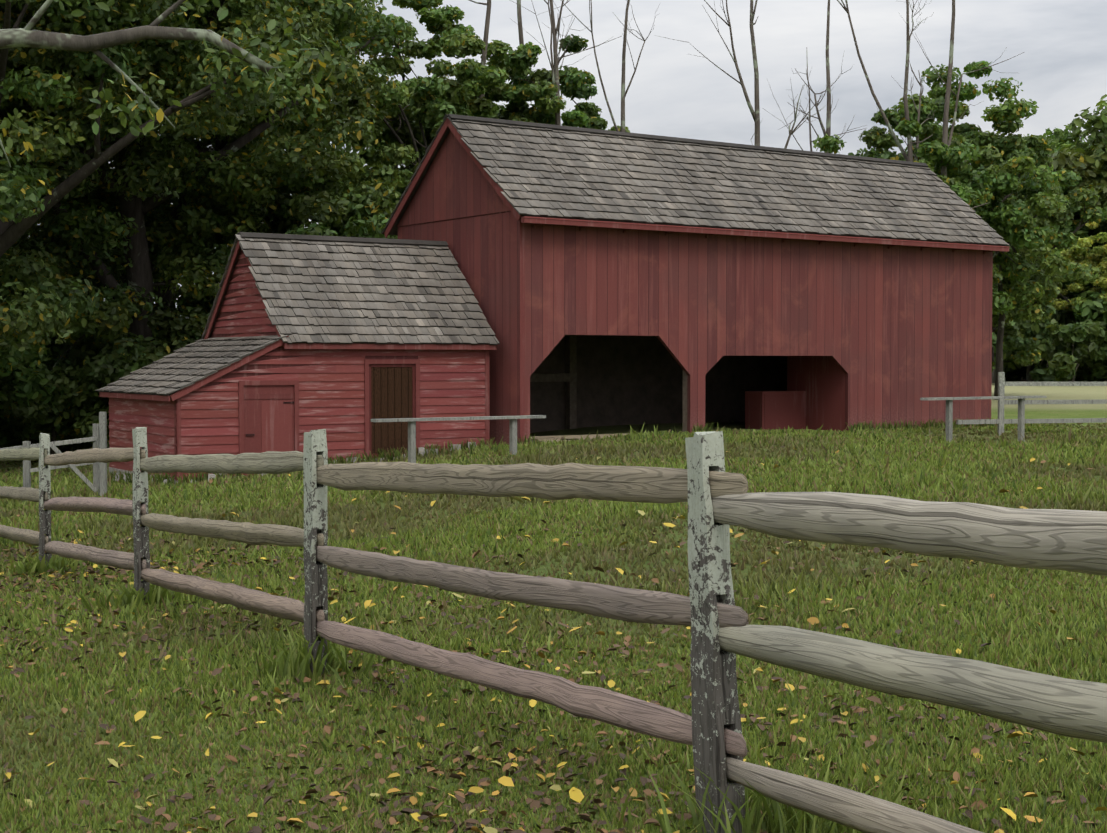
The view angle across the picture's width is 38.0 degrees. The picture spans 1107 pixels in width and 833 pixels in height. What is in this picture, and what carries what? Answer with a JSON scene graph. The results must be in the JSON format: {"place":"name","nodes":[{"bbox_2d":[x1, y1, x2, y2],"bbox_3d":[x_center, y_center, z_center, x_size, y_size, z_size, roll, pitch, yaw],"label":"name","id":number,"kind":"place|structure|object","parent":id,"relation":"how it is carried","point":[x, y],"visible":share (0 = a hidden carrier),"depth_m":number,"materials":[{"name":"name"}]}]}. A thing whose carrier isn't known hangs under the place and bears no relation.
{"place":"outdoors","nodes":[
{"label":"outdoors","id":0,"kind":"place"},
{"bbox_2d":[0,0,358,166],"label":"limb","id":1,"kind":"object","parent":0,"point":[133,110],"depth_m":16.15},
{"bbox_2d":[0,417,1106,832],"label":"grass","id":2,"kind":"structure","parent":0,"point":[940,467],"depth_m":9.11,"materials":[{"name":"green plant"}]},
{"bbox_2d":[0,379,1106,832],"bbox_3d":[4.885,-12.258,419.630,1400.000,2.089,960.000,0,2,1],"label":"ground","id":3,"kind":"structure","parent":0,"point":[1066,411],"depth_m":8.60,"materials":[{"name":"green plant"}]},
{"bbox_2d":[0,426,83,449],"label":"bush leaves","id":4,"kind":"object","parent":3,"relation":"on","point":[18,440],"visible":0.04,"depth_m":43.88,"materials":[{"name":"green plant"}]},
{"bbox_2d":[39,433,51,564],"bbox_3d":[-4.880,1.012,15.426,0.102,1.713,0.149,-1,2,-28],"label":"fence post","id":5,"kind":"object","parent":3,"relation":"on","point":[44,485],"visible":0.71,"depth_m":15.37,"materials":[{"name":"grey wood"}]},
{"bbox_2d":[0,251,151,438],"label":"bush leaves","id":6,"kind":"object","parent":3,"relation":"on","point":[110,322],"visible":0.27,"depth_m":41.21,"materials":[{"name":"green plant"}]},
{"bbox_2d":[0,330,171,446],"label":"bush leaves","id":7,"kind":"object","parent":3,"relation":"on","point":[78,386],"visible":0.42,"depth_m":41.69,"materials":[{"name":"green plant"}]},
{"bbox_2d":[33,332,151,452],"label":"bush leaves","id":8,"kind":"object","parent":3,"relation":"on","point":[84,445],"visible":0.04,"depth_m":44.41,"materials":[{"name":"green plant"}]},
{"bbox_2d":[132,427,149,600],"bbox_3d":[-3.074,0.933,11.995,0.101,1.712,0.154,-1,2,-28],"label":"fence post","id":9,"kind":"object","parent":3,"relation":"on","point":[141,532],"visible":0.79,"depth_m":11.94,"materials":[{"name":"grey wood"}]},
{"bbox_2d":[134,305,210,365],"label":"bush leaves","id":10,"kind":"object","parent":3,"relation":"on","point":[174,325],"visible":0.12,"depth_m":43.02,"materials":[{"name":"green plant"}]},
{"bbox_2d":[152,277,219,344],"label":"bush leaves","id":11,"kind":"object","parent":3,"relation":"on","point":[172,309],"visible":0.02,"depth_m":47.51,"materials":[{"name":"green plant"}]},
{"bbox_2d":[113,442,475,483],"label":"foundation stones","id":12,"kind":"object","parent":3,"relation":"on","point":[421,449],"visible":0.1,"depth_m":31.89,"materials":[{"name":"grey stone"}]},
{"bbox_2d":[95,232,499,482],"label":"shed","id":13,"kind":"structure","parent":3,"relation":"on","point":[343,341],"depth_m":31.71,"materials":[{"name":"wood"}]},
{"bbox_2d":[303,429,328,674],"bbox_3d":[-1.265,0.905,8.550,0.103,1.683,0.150,-1,3,-28],"label":"fence post","id":14,"kind":"object","parent":3,"relation":"on","point":[315,523],"visible":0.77,"depth_m":8.49,"materials":[{"name":"grey wood"}]},
{"bbox_2d":[371,415,545,462],"bbox_3d":[-1.624,0.650,28.314,3.500,1.280,0.200,-1,2,-35],"label":"hitching rail","id":15,"kind":"object","parent":3,"relation":"on","point":[412,438],"visible":0.73,"depth_m":28.09,"materials":[{"name":"grey wood"}]},
{"bbox_2d":[0,0,1101,460],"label":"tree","id":16,"kind":"object","parent":3,"relation":"on","point":[136,208],"visible":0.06,"depth_m":43.95,"materials":[{"name":"brown plant"}]},
{"bbox_2d":[0,367,7,408],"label":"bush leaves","id":17,"kind":"object","parent":16,"relation":"attached to","point":[3,398],"visible":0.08,"depth_m":41.01,"materials":[{"name":"green plant"}]},
{"bbox_2d":[0,60,23,172],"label":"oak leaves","id":18,"kind":"object","parent":16,"relation":"on","point":[13,164],"visible":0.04,"depth_m":40.48,"materials":[{"name":"green plant"}]},
{"bbox_2d":[0,335,68,447],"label":"bush leaves","id":19,"kind":"object","parent":16,"relation":"attached to","point":[24,434],"visible":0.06,"depth_m":42.77,"materials":[{"name":"green plant"}]},
{"bbox_2d":[2,109,291,318],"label":"oak leaves","id":20,"kind":"object","parent":16,"relation":"on","point":[68,246],"depth_m":58.55,"materials":[{"name":"green plant"}]},
{"bbox_2d":[0,0,318,377],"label":"oak leaves","id":21,"kind":"object","parent":16,"relation":"on","point":[21,269],"visible":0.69,"depth_m":37.12,"materials":[{"name":"green plant"}]},
{"bbox_2d":[0,1,392,304],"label":"oak leaves","id":22,"kind":"object","parent":16,"relation":"on","point":[168,207],"depth_m":46.17,"materials":[{"name":"green plant"}]},
{"bbox_2d":[0,0,414,355],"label":"oak leaves","id":23,"kind":"object","parent":16,"relation":"on","point":[340,19],"visible":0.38,"depth_m":42.64,"materials":[{"name":"green plant"}]},
{"bbox_2d":[19,0,419,292],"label":"oak leaves","id":24,"kind":"object","parent":16,"relation":"on","point":[292,125],"visible":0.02,"depth_m":54.66,"materials":[{"name":"green plant"}]},
{"bbox_2d":[153,127,404,278],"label":"tree leaves","id":25,"kind":"object","parent":16,"relation":"on","point":[363,210],"visible":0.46,"depth_m":45.02,"materials":[{"name":"green plant"}]},
{"bbox_2d":[307,168,413,230],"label":"tree leaves","id":26,"kind":"object","parent":16,"relation":"on","point":[405,174],"depth_m":49.68,"materials":[{"name":"green plant"}]},
{"bbox_2d":[363,0,474,169],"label":"tree leaves","id":27,"kind":"object","parent":16,"relation":"on","point":[434,19],"visible":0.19,"depth_m":58.28,"materials":[{"name":"green plant"}]},
{"bbox_2d":[331,31,508,200],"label":"tree leaves","id":28,"kind":"object","parent":16,"relation":"on","point":[427,108],"visible":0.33,"depth_m":50.87,"materials":[{"name":"green plant"}]},
{"bbox_2d":[411,40,566,148],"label":"tree leaves","id":29,"kind":"object","parent":16,"relation":"on","point":[517,93],"visible":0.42,"depth_m":53.74,"materials":[{"name":"green plant"}]},
{"bbox_2d":[813,93,991,215],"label":"tree leaves","id":30,"kind":"object","parent":16,"relation":"attached to","point":[955,154],"visible":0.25,"depth_m":55.51,"materials":[{"name":"green plant"}]},
{"bbox_2d":[891,61,1068,314],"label":"tree leaves","id":31,"kind":"object","parent":16,"relation":"on","point":[1008,219],"visible":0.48,"depth_m":59.32,"materials":[{"name":"green plant"}]},
{"bbox_2d":[992,259,1059,371],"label":"tree leaves","id":32,"kind":"object","parent":16,"relation":"on","point":[1011,340],"visible":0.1,"depth_m":69.96,"materials":[{"name":"green plant"}]},
{"bbox_2d":[992,134,1106,321],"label":"tree leaves","id":33,"kind":"object","parent":16,"relation":"on","point":[1037,283],"visible":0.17,"depth_m":64.08,"materials":[{"name":"green plant"}]},
{"bbox_2d":[1051,221,1106,318],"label":"tree leaves","id":34,"kind":"object","parent":16,"relation":"on","point":[1096,257],"visible":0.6,"depth_m":90.60,"materials":[{"name":"green plant"}]},
{"bbox_2d":[0,447,1106,832],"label":"fence rails","id":35,"kind":"object","parent":3,"relation":"on","point":[1062,539],"visible":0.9,"depth_m":5.24,"materials":[{"name":"grey wood"}]},
{"bbox_2d":[0,446,1106,832],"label":"fallen leaves","id":36,"kind":"object","parent":3,"relation":"on","point":[576,794],"visible":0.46,"depth_m":6.83,"materials":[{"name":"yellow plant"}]},
{"bbox_2d":[0,372,1106,500],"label":"fences","id":37,"kind":"object","parent":3,"relation":"on","point":[99,438],"visible":0.69,"depth_m":36.33,"materials":[{"name":"grey wood"}]},
{"bbox_2d":[381,114,1009,444],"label":"barn","id":38,"kind":"structure","parent":3,"relation":"on","point":[619,278],"depth_m":36.75,"materials":[{"name":"red wood"}]},
{"bbox_2d":[685,431,744,832],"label":"fence post","id":39,"kind":"object","parent":3,"relation":"on","point":[715,704],"visible":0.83,"depth_m":5.12,"materials":[{"name":"grey wood"}]},
{"bbox_2d":[469,0,1023,208],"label":"bare trees","id":40,"kind":"object","parent":3,"relation":"on","point":[755,114],"visible":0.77,"depth_m":55.18,"materials":[{"name":"grey plant"}]},
{"bbox_2d":[496,34,607,129],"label":"tree leaves","id":41,"kind":"object","parent":40,"relation":"attached to","point":[575,82],"visible":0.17,"depth_m":55.31,"materials":[{"name":"green plant"}]},
{"bbox_2d":[608,125,629,131],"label":"tree leaves","id":42,"kind":"object","parent":40,"relation":"attached to","point":[619,128],"depth_m":56.52,"materials":[{"name":"green plant"}]},
{"bbox_2d":[920,396,1046,441],"bbox_3d":[8.948,0.229,33.335,3.700,1.280,0.200,-1,2,-35],"label":"hitching rail","id":43,"kind":"object","parent":3,"relation":"on","point":[949,418],"visible":0.75,"depth_m":33.03,"materials":[{"name":"grey wood"}]},
{"bbox_2d":[992,275,1083,382],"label":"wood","id":44,"kind":"object","parent":3,"relation":"on","point":[1029,368],"depth_m":96.45,"materials":[{"name":"green plant"}]},
{"bbox_2d":[992,320,1027,364],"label":"bush leaves","id":45,"kind":"object","parent":44,"relation":"on","point":[1007,353],"visible":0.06,"depth_m":89.26,"materials":[{"name":"green plant"}]},
{"bbox_2d":[1003,310,1072,369],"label":"bush leaves","id":46,"kind":"object","parent":44,"relation":"on","point":[1061,317],"visible":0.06,"depth_m":92.83,"materials":[{"name":"green plant"}]},
{"bbox_2d":[1016,187,1093,322],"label":"wood leaves","id":47,"kind":"object","parent":44,"relation":"on","point":[1070,226],"visible":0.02,"depth_m":94.47,"materials":[{"name":"green plant"}]},
{"bbox_2d":[1043,124,1084,150],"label":"wood leaves","id":48,"kind":"object","parent":44,"relation":"on","point":[1059,135],"depth_m":109.99,"materials":[{"name":"green plant"}]},
{"bbox_2d":[1024,135,1106,323],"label":"wood leaves","id":49,"kind":"object","parent":44,"relation":"on","point":[1070,160],"visible":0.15,"depth_m":93.86,"materials":[{"name":"green plant"}]},
{"bbox_2d":[1048,137,1089,152],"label":"wood leaves","id":50,"kind":"object","parent":44,"relation":"on","point":[1068,144],"visible":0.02,"depth_m":108.44,"materials":[{"name":"green plant"}]},
{"bbox_2d":[1047,94,1106,297],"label":"wood leaves","id":51,"kind":"object","parent":44,"relation":"on","point":[1097,158],"visible":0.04,"depth_m":95.06,"materials":[{"name":"green plant"}]},
{"bbox_2d":[1103,201,1106,222],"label":"wood leaves","id":52,"kind":"object","parent":44,"relation":"on","point":[1105,205],"visible":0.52,"depth_m":92.38,"materials":[{"name":"green plant"}]},
{"bbox_2d":[1033,358,1084,381],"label":"bush leaves","id":53,"kind":"object","parent":3,"relation":"on","point":[1078,379],"depth_m":94.11,"materials":[{"name":"green plant"}]},
{"bbox_2d":[1018,319,1106,381],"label":"bush leaves","id":54,"kind":"object","parent":3,"relation":"on","point":[1060,366],"visible":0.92,"depth_m":88.08,"materials":[{"name":"green plant"}]},
{"bbox_2d":[1048,321,1106,378],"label":"bush leaves","id":55,"kind":"object","parent":3,"relation":"on","point":[1097,369],"visible":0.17,"depth_m":89.60,"materials":[{"name":"green plant"}]},
{"bbox_2d":[1057,291,1106,378],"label":"bush leaves","id":56,"kind":"object","parent":3,"relation":"on","point":[1090,308],"visible":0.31,"depth_m":89.54,"materials":[{"name":"green plant"}]},
{"bbox_2d":[1081,313,1106,381],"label":"bush leaves","id":57,"kind":"object","parent":3,"relation":"on","point":[1087,376],"visible":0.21,"depth_m":90.75,"materials":[{"name":"green plant"}]},
{"bbox_2d":[37,0,1106,315],"label":"sky","id":58,"kind":"structure","parent":0,"point":[1062,66],"materials":[{"name":"white"}]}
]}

